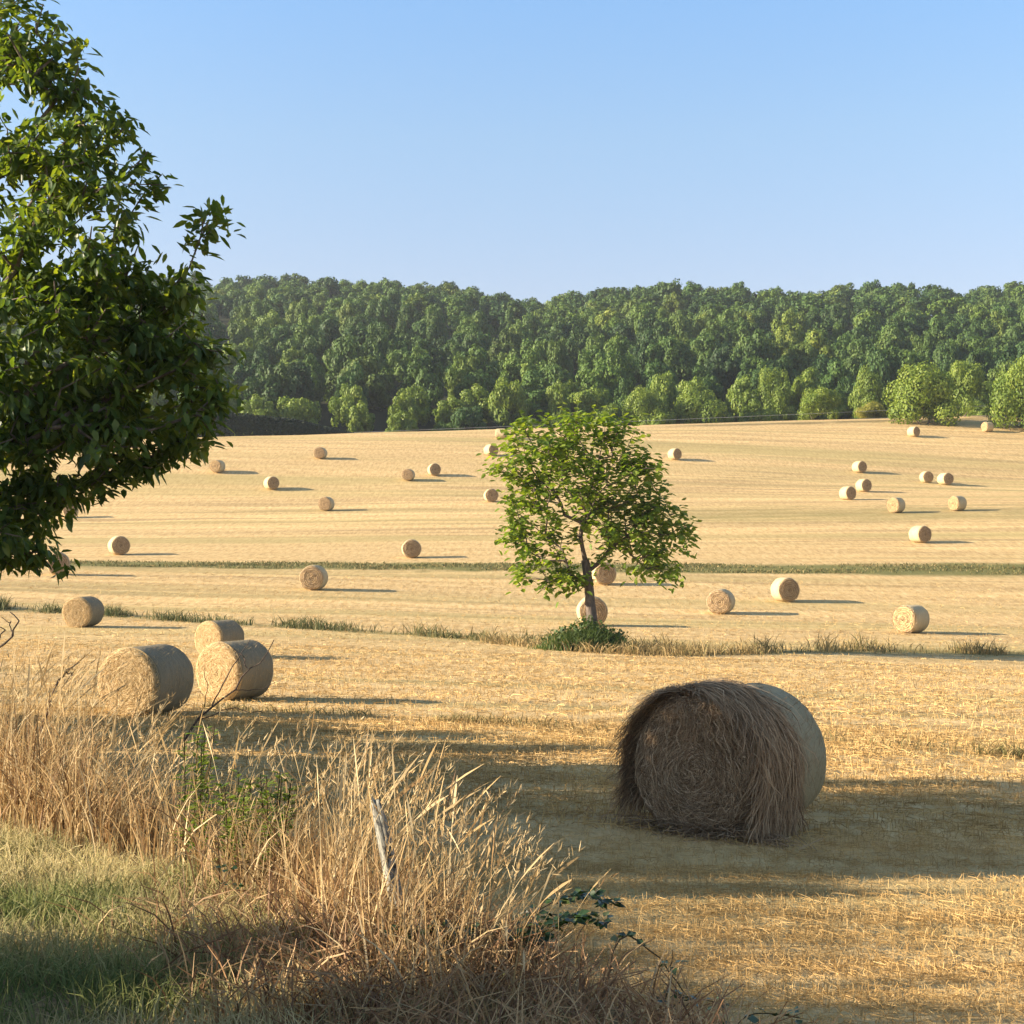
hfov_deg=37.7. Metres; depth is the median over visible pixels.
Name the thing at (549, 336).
woodland tree
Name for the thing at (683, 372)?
woodland tree
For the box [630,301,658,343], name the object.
woodland tree
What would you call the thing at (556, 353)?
woodland tree
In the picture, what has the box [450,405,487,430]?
woodland tree
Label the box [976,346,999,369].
woodland tree
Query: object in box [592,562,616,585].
hay bale
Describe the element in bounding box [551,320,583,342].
woodland tree
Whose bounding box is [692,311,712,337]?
woodland tree
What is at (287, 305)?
woodland tree
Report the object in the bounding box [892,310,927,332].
woodland tree
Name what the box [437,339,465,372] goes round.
woodland tree
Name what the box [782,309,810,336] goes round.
woodland tree
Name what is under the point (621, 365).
woodland tree
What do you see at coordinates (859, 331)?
woodland tree
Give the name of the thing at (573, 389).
woodland tree
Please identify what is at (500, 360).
woodland tree
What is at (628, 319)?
woodland tree
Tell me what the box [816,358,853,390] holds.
woodland tree
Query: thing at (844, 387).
woodland tree
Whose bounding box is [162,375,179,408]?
woodland tree
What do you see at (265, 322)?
woodland tree
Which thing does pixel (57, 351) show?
woodland tree
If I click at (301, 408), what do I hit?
woodland tree
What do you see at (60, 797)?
dry grass
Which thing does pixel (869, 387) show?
field tree
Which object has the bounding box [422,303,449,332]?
woodland tree
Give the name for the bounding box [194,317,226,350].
woodland tree
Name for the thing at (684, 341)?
woodland tree
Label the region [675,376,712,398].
woodland tree
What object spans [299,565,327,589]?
hay bale
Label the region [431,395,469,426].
woodland tree
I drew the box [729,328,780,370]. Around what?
woodland tree
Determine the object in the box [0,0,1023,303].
sky
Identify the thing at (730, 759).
hay bale
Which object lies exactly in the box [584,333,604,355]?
woodland tree
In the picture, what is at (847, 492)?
hay bale
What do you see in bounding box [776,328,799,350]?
woodland tree
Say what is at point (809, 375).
woodland tree
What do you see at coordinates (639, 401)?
field tree
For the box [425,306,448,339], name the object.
woodland tree
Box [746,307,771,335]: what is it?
woodland tree
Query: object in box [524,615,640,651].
bush
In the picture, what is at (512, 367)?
woodland tree
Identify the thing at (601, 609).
hay bale
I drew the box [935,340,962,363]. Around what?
woodland tree
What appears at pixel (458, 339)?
woodland tree
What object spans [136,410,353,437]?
hedge
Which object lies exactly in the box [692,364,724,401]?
woodland tree
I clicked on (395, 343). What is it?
woodland tree
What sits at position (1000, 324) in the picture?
woodland tree
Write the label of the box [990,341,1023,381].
woodland tree
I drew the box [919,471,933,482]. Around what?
hay bale
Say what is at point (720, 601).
hay bale
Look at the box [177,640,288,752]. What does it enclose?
dead branch
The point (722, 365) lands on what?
woodland tree
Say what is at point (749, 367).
woodland tree
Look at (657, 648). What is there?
margin grass
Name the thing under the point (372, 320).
woodland tree
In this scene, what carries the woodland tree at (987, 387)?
on the ground at (760, 493)
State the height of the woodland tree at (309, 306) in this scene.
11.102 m
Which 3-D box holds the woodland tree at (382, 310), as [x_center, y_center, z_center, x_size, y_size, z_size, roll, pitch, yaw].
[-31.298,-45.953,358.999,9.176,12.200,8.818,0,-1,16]
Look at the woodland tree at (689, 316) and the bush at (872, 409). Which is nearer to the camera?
the bush at (872, 409)
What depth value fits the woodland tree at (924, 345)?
304.50 m
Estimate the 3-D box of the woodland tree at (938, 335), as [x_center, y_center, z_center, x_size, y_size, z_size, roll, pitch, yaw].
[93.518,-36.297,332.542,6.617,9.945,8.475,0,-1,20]
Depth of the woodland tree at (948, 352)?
280.14 m
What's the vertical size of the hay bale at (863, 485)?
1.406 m
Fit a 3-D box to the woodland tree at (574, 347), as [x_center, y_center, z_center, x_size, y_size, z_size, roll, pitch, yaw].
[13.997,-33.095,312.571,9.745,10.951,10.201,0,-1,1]
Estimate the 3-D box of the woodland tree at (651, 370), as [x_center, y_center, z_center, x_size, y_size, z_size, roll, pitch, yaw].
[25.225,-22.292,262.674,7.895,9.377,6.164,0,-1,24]
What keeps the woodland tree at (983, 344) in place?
on the ground at (760, 493)
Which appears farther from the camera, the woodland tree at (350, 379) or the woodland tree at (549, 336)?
the woodland tree at (549, 336)
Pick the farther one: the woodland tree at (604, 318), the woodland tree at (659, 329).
the woodland tree at (604, 318)
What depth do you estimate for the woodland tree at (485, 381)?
250.69 m
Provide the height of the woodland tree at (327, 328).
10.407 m
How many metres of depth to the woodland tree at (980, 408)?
249.78 m
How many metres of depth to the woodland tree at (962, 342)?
320.24 m
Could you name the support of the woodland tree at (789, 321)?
on the ground at (760, 493)
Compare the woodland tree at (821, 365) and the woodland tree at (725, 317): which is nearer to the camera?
the woodland tree at (821, 365)
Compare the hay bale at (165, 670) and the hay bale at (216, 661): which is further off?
the hay bale at (216, 661)
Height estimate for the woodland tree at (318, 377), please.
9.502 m
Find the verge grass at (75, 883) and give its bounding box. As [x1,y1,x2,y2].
[0,801,654,1023]
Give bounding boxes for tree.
[0,0,249,585]
[0,311,19,333]
[5,353,47,366]
[44,347,62,365]
[136,388,165,410]
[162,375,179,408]
[177,369,236,403]
[191,304,217,325]
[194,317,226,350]
[195,290,217,311]
[196,302,218,322]
[206,340,231,381]
[211,310,221,326]
[221,337,270,383]
[222,388,242,424]
[227,303,257,335]
[228,322,256,345]
[229,293,250,335]
[230,348,268,403]
[231,315,273,342]
[234,394,280,435]
[240,358,296,411]
[247,298,261,316]
[251,300,270,321]
[253,324,281,366]
[256,310,291,333]
[270,324,298,343]
[275,335,317,363]
[277,395,321,432]
[279,347,314,366]
[281,299,292,318]
[282,358,315,403]
[285,297,311,334]
[293,321,330,374]
[295,354,326,406]
[297,313,322,332]
[299,299,316,314]
[308,308,316,315]
[309,311,341,335]
[312,305,325,315]
[317,317,344,348]
[322,335,380,401]
[328,383,369,426]
[331,332,357,350]
[333,354,392,410]
[334,300,355,321]
[334,361,369,408]
[339,302,355,333]
[339,313,375,332]
[340,295,365,315]
[342,322,371,345]
[343,400,374,432]
[361,322,388,362]
[362,313,378,325]
[365,297,400,333]
[378,321,409,359]
[378,347,414,391]
[384,410,417,431]
[387,288,403,316]
[387,391,421,430]
[394,317,417,348]
[396,302,421,329]
[396,383,431,425]
[397,353,446,409]
[401,345,433,380]
[404,335,439,367]
[409,316,427,338]
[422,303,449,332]
[423,303,445,324]
[424,323,446,362]
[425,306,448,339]
[430,421,455,430]
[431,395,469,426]
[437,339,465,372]
[438,332,487,362]
[442,351,476,396]
[445,344,500,379]
[447,312,471,336]
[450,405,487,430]
[452,317,471,337]
[453,369,497,398]
[456,383,491,422]
[460,329,484,355]
[461,322,492,362]
[462,309,495,337]
[476,331,492,363]
[476,401,701,628]
[487,327,525,361]
[488,348,519,378]
[488,377,529,426]
[496,310,515,342]
[499,349,540,384]
[505,417,546,428]
[508,320,531,338]
[509,369,550,419]
[515,313,529,323]
[519,331,530,347]
[519,360,548,383]
[520,337,550,364]
[522,313,546,343]
[532,362,575,414]
[535,330,566,345]
[541,318,552,333]
[546,336,573,374]
[546,379,570,426]
[551,311,586,329]
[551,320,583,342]
[557,313,584,330]
[564,326,598,371]
[564,379,585,415]
[573,385,613,426]
[575,323,614,364]
[575,345,613,385]
[578,363,620,404]
[579,308,593,324]
[582,315,595,327]
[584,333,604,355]
[589,307,625,329]
[594,403,622,425]
[599,349,636,391]
[602,316,635,340]
[603,331,631,368]
[607,323,634,341]
[611,377,635,424]
[620,336,638,366]
[621,385,667,424]
[622,312,633,331]
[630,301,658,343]
[633,326,658,381]
[635,314,671,348]
[639,358,677,391]
[643,409,676,424]
[644,334,690,381]
[649,371,679,418]
[655,306,670,320]
[662,311,692,341]
[663,347,693,384]
[672,336,690,347]
[672,384,727,423]
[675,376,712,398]
[677,309,694,336]
[684,333,710,348]
[687,332,721,378]
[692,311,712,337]
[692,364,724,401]
[693,302,733,327]
[698,319,733,349]
[699,343,743,394]
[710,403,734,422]
[716,308,733,329]
[724,374,762,421]
[727,317,757,348]
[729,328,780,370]
[733,309,759,329]
[735,355,770,387]
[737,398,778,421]
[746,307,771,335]
[750,365,775,390]
[757,330,775,340]
[757,365,792,413]
[764,354,800,389]
[769,340,790,358]
[771,311,805,343]
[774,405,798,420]
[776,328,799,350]
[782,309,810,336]
[783,306,800,316]
[788,341,818,377]
[789,375,816,419]
[791,366,825,413]
[794,328,840,362]
[796,387,841,419]
[803,328,837,343]
[805,309,834,334]
[812,353,845,382]
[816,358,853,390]
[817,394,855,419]
[819,302,850,334]
[831,321,850,338]
[831,333,850,360]
[834,378,856,399]
[842,350,866,382]
[845,335,875,364]
[846,316,881,350]
[848,364,885,418]
[852,308,882,331]
[856,346,895,394]
[864,344,901,398]
[870,324,913,351]
[875,323,905,342]
[881,360,963,426]
[882,394,893,417]
[885,312,909,341]
[889,350,932,396]
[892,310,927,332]
[894,347,903,361]
[900,318,925,337]
[900,349,926,361]
[904,332,921,350]
[905,305,922,320]
[912,332,936,369]
[921,314,957,344]
[922,327,947,347]
[925,313,963,332]
[932,340,958,369]
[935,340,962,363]
[940,358,951,373]
[944,322,966,339]
[946,360,985,416]
[948,334,973,358]
[953,314,973,330]
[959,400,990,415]
[962,335,1001,361]
[964,322,989,350]
[964,348,989,383]
[970,316,996,340]
[974,381,995,403]
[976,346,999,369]
[985,355,1023,430]
[986,333,1008,352]
[987,359,1017,391]
[990,309,1009,344]
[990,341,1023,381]
[995,303,1020,331]
[999,339,1021,356]
[1002,322,1023,342]
[1020,310,1023,320]
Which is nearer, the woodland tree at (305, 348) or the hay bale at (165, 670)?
the hay bale at (165, 670)
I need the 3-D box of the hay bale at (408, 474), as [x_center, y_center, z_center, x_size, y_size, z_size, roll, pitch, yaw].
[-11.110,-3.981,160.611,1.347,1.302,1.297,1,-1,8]
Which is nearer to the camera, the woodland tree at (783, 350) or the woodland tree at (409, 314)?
the woodland tree at (783, 350)
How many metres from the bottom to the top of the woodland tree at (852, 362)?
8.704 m
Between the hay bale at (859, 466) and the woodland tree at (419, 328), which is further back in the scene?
the woodland tree at (419, 328)
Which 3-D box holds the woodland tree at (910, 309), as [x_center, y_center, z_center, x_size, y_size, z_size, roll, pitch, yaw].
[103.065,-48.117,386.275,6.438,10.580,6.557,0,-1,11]
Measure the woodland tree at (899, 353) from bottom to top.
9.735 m
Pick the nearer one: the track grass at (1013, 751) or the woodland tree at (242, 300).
the track grass at (1013, 751)
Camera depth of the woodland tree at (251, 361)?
253.01 m
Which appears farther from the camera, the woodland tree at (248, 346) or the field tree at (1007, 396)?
the woodland tree at (248, 346)
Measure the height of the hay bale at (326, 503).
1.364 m
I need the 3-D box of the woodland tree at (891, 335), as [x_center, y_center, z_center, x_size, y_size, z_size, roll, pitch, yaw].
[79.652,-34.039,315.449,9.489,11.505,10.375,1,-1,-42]
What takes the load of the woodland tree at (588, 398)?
on the ground at (760, 493)
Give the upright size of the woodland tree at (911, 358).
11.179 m
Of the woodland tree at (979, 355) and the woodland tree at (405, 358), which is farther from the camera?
the woodland tree at (979, 355)
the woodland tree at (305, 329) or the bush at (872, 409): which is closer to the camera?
the bush at (872, 409)
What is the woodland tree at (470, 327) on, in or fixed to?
on the ground at (760, 493)
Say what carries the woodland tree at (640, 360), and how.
on the ground at (760, 493)
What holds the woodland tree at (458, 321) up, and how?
on the ground at (760, 493)
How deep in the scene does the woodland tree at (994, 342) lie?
326.74 m
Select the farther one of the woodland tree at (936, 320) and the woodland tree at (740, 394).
the woodland tree at (936, 320)
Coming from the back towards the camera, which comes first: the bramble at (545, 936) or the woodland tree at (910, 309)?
the woodland tree at (910, 309)
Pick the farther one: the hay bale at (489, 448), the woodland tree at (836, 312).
the woodland tree at (836, 312)
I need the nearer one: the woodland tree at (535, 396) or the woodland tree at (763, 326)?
the woodland tree at (535, 396)
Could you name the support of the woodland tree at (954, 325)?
on the ground at (760, 493)
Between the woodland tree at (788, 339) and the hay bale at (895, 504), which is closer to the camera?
the hay bale at (895, 504)
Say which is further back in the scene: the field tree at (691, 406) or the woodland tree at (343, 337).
the woodland tree at (343, 337)
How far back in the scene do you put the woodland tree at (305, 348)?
279.93 m
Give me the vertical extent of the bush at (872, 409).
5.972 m
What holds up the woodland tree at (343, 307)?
on the ground at (760, 493)
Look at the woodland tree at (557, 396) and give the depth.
237.44 m
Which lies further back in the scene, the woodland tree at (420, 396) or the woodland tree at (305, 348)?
the woodland tree at (305, 348)
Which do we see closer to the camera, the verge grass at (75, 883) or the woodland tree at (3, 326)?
the verge grass at (75, 883)
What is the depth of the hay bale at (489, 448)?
175.49 m
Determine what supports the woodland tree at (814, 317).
on the ground at (760, 493)
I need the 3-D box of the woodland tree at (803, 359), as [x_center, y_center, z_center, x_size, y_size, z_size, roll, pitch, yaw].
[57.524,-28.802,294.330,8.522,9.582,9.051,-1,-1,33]
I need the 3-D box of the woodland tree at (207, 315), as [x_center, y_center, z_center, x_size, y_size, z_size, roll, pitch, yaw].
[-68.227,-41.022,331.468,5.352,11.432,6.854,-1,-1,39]
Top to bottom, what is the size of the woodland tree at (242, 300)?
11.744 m
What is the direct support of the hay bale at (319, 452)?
on the ground at (760, 493)
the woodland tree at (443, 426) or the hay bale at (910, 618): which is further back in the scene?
the woodland tree at (443, 426)
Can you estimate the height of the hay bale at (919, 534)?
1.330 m
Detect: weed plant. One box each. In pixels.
[167,724,223,866]
[210,769,259,880]
[247,771,303,875]
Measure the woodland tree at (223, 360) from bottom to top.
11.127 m
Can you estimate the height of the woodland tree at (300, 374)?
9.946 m
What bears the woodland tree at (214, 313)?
on the ground at (760, 493)
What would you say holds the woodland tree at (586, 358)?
on the ground at (760, 493)
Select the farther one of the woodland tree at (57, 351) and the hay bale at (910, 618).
the woodland tree at (57, 351)
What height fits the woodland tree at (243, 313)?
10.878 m
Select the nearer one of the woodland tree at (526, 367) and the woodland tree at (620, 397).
the woodland tree at (620, 397)
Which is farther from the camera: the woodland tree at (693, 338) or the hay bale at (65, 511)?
the woodland tree at (693, 338)
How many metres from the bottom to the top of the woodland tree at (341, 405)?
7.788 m
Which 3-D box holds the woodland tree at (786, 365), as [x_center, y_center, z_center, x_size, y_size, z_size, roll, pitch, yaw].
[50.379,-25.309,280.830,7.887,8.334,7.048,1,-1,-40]
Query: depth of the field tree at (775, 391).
244.92 m
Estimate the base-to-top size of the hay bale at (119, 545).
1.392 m
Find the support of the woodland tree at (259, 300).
on the ground at (760, 493)
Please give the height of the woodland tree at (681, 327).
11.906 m
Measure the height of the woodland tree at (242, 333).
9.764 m
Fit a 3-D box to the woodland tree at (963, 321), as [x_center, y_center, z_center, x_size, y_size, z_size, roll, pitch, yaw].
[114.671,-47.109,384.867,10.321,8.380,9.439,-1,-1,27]
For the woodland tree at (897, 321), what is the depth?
344.58 m
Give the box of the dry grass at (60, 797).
[0,617,617,1023]
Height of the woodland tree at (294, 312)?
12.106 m
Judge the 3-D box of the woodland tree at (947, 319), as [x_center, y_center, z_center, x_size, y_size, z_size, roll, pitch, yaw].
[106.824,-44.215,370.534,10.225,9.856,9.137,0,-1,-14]
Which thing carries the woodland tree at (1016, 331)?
on the ground at (760, 493)
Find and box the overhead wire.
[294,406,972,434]
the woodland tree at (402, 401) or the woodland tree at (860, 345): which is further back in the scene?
the woodland tree at (860, 345)
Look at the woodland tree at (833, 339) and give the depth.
333.06 m
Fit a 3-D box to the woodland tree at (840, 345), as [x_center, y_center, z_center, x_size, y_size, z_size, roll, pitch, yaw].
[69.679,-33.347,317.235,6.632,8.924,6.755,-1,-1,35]
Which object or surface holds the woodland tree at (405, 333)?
on the ground at (760, 493)
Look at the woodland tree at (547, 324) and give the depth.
381.18 m
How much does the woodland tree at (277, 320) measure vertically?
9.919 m
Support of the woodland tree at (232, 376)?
on the ground at (760, 493)
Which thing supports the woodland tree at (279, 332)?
on the ground at (760, 493)
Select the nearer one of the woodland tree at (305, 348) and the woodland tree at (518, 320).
the woodland tree at (305, 348)
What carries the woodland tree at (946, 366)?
on the ground at (760, 493)
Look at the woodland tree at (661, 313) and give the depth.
370.34 m
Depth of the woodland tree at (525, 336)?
313.35 m
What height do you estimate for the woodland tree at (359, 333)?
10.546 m
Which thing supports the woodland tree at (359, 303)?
on the ground at (760, 493)
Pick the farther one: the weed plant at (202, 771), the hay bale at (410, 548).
the hay bale at (410, 548)
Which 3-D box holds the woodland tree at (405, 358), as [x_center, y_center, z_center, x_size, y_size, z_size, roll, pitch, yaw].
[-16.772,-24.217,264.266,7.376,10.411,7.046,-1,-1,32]
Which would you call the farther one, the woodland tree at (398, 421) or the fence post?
the woodland tree at (398, 421)
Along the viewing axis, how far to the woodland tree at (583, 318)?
383.52 m
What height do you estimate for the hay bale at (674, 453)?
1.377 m
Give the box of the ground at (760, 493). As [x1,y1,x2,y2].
[0,311,1023,1023]
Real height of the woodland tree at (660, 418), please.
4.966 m
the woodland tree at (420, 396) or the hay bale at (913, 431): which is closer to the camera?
the hay bale at (913, 431)
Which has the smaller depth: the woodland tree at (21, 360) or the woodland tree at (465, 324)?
the woodland tree at (21, 360)
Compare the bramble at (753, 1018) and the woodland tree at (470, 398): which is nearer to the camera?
the bramble at (753, 1018)
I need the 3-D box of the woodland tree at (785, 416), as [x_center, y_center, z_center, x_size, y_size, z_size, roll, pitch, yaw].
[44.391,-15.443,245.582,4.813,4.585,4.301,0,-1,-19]
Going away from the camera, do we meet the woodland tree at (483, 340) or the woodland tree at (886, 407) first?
the woodland tree at (886, 407)
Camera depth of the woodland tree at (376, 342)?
284.73 m
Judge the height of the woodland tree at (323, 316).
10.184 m
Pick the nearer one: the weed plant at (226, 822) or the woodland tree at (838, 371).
the weed plant at (226, 822)
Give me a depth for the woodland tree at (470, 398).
241.90 m
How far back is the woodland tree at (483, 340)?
320.37 m
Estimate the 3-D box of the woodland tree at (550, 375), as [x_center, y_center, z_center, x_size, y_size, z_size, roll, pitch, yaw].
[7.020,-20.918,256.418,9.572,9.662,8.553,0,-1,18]
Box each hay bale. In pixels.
[47,552,69,574]
[62,596,104,627]
[63,506,78,516]
[98,644,195,715]
[108,536,130,554]
[194,619,243,653]
[196,639,273,700]
[209,460,224,472]
[264,476,279,488]
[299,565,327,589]
[313,447,326,458]
[318,497,334,510]
[401,469,414,480]
[401,539,421,557]
[427,463,440,475]
[484,444,498,455]
[484,489,498,501]
[495,429,506,438]
[565,677,834,860]
[576,596,607,624]
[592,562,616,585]
[668,448,681,459]
[706,589,734,613]
[771,577,799,601]
[839,486,855,499]
[852,461,866,472]
[855,479,871,491]
[886,497,904,512]
[891,605,929,632]
[907,426,919,436]
[909,526,931,542]
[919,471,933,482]
[937,473,953,484]
[947,496,966,510]
[981,422,993,431]
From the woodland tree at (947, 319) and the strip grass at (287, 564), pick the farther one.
the woodland tree at (947, 319)
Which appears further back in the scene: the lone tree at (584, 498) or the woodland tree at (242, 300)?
the woodland tree at (242, 300)
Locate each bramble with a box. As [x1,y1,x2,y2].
[216,862,260,926]
[328,919,554,967]
[487,887,626,969]
[602,931,697,1016]
[647,993,802,1023]
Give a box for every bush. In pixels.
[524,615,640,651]
[854,401,888,418]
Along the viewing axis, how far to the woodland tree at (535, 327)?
345.77 m
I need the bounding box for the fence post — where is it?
[370,794,411,931]
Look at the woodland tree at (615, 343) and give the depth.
282.81 m
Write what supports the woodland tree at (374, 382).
on the ground at (760, 493)
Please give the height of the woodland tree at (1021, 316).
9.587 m
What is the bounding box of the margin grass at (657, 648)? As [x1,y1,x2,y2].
[0,593,1023,656]
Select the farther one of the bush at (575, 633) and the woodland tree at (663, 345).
the woodland tree at (663, 345)
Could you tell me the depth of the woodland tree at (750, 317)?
368.55 m
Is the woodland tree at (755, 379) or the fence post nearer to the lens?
the fence post
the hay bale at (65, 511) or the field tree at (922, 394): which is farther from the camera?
the field tree at (922, 394)
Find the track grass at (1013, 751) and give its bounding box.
[196,698,1023,758]
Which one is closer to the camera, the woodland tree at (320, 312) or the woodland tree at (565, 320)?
the woodland tree at (565, 320)
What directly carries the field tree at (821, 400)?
on the ground at (760, 493)
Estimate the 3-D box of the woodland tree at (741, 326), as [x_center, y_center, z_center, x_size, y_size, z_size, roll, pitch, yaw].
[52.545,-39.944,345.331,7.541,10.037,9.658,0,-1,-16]
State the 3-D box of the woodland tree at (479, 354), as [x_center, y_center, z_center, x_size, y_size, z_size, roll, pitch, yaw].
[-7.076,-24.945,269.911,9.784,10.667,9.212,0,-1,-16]
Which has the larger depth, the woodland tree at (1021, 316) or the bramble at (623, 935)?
the woodland tree at (1021, 316)
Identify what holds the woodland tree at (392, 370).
on the ground at (760, 493)
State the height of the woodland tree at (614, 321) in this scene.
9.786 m
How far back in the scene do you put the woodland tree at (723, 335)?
330.46 m
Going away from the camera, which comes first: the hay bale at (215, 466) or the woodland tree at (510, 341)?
the hay bale at (215, 466)
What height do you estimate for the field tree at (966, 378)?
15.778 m
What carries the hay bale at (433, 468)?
on the ground at (760, 493)
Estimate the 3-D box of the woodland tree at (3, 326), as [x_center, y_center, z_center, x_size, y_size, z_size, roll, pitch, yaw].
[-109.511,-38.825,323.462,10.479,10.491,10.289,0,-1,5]
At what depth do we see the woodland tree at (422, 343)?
302.64 m
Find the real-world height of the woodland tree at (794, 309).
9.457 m
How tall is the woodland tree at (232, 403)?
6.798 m
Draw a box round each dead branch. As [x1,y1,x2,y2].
[0,612,18,647]
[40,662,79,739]
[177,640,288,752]
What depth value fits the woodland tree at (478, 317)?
358.98 m
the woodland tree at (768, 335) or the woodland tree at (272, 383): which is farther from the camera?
the woodland tree at (768, 335)
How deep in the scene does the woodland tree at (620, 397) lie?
246.10 m
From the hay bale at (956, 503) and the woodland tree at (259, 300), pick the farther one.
the woodland tree at (259, 300)
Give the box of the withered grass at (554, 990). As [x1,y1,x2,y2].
[45,816,837,1023]
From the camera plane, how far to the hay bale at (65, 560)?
87.31 m
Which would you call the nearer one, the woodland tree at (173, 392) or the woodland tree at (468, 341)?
the woodland tree at (173, 392)
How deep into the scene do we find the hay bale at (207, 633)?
44.03 m
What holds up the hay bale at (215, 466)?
on the ground at (760, 493)
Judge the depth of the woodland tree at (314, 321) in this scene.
324.03 m
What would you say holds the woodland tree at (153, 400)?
on the ground at (760, 493)
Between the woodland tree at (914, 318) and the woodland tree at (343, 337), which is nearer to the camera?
the woodland tree at (343, 337)
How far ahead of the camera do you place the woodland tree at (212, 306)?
353.36 m
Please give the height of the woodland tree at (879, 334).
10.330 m
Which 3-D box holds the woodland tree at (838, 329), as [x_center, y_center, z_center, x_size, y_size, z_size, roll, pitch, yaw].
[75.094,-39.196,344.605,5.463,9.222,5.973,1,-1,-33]
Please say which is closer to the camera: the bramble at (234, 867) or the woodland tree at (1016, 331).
the bramble at (234, 867)
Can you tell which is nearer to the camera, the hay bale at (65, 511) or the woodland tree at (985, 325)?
the hay bale at (65, 511)
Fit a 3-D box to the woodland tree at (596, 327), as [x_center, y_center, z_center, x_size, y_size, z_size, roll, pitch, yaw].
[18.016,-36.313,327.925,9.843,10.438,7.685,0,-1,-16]
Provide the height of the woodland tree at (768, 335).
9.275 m
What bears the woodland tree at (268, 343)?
on the ground at (760, 493)
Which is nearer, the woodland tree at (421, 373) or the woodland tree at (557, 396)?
the woodland tree at (557, 396)
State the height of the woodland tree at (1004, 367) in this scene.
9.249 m
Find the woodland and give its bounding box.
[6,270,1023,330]
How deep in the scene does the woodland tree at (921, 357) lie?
295.15 m
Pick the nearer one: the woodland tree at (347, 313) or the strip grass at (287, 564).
the strip grass at (287, 564)
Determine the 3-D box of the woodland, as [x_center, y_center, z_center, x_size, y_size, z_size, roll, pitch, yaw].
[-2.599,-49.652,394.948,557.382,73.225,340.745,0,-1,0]
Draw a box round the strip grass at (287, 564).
[46,559,1023,574]
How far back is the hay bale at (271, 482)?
154.92 m
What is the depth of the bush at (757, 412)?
239.71 m
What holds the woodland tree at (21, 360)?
on the ground at (760, 493)
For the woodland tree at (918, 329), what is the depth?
352.62 m
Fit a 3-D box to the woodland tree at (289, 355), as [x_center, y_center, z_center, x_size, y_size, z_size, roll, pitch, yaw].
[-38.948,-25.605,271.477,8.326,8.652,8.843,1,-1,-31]
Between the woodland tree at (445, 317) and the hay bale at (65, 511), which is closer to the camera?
the hay bale at (65, 511)
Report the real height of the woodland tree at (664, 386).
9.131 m
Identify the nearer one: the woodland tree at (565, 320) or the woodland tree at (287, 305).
the woodland tree at (565, 320)
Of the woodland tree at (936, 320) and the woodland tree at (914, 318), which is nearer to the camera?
the woodland tree at (936, 320)
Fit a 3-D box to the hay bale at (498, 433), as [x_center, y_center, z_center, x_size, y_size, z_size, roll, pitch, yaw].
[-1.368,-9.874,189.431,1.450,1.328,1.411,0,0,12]
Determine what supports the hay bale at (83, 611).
on the ground at (760, 493)
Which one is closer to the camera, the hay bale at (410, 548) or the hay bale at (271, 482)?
the hay bale at (410, 548)
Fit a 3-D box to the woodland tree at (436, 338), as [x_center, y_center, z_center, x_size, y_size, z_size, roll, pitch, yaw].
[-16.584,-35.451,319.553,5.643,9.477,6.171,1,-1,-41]
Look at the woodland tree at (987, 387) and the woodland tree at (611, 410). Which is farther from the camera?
the woodland tree at (987, 387)
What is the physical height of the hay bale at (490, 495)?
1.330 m
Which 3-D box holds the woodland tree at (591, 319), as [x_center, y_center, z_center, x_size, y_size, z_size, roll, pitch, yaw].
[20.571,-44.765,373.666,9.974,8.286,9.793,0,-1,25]
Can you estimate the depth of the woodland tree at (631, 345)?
310.41 m
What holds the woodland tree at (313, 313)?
on the ground at (760, 493)
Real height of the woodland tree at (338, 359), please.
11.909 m
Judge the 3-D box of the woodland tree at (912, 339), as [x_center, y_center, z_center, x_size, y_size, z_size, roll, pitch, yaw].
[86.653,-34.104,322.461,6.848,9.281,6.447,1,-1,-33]
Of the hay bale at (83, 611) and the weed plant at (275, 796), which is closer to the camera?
the weed plant at (275, 796)
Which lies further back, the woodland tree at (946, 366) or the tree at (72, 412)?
the woodland tree at (946, 366)
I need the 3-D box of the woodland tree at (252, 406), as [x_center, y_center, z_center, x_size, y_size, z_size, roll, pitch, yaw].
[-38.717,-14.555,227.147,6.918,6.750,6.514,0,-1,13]
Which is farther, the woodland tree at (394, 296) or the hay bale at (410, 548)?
the woodland tree at (394, 296)
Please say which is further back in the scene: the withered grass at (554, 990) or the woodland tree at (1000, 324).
the woodland tree at (1000, 324)
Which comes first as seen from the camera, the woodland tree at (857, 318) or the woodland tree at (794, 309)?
the woodland tree at (857, 318)
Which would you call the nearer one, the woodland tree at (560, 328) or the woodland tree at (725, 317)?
the woodland tree at (560, 328)
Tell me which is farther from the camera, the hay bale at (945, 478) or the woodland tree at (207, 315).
the woodland tree at (207, 315)
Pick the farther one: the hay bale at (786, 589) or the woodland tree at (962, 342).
the woodland tree at (962, 342)
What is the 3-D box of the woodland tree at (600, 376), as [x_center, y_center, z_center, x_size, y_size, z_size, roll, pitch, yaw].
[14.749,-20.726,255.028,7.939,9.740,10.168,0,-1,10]
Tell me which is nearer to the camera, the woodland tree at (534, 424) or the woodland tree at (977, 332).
the woodland tree at (534, 424)
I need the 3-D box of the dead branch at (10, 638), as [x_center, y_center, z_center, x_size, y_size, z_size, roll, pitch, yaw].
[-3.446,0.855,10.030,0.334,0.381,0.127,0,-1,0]

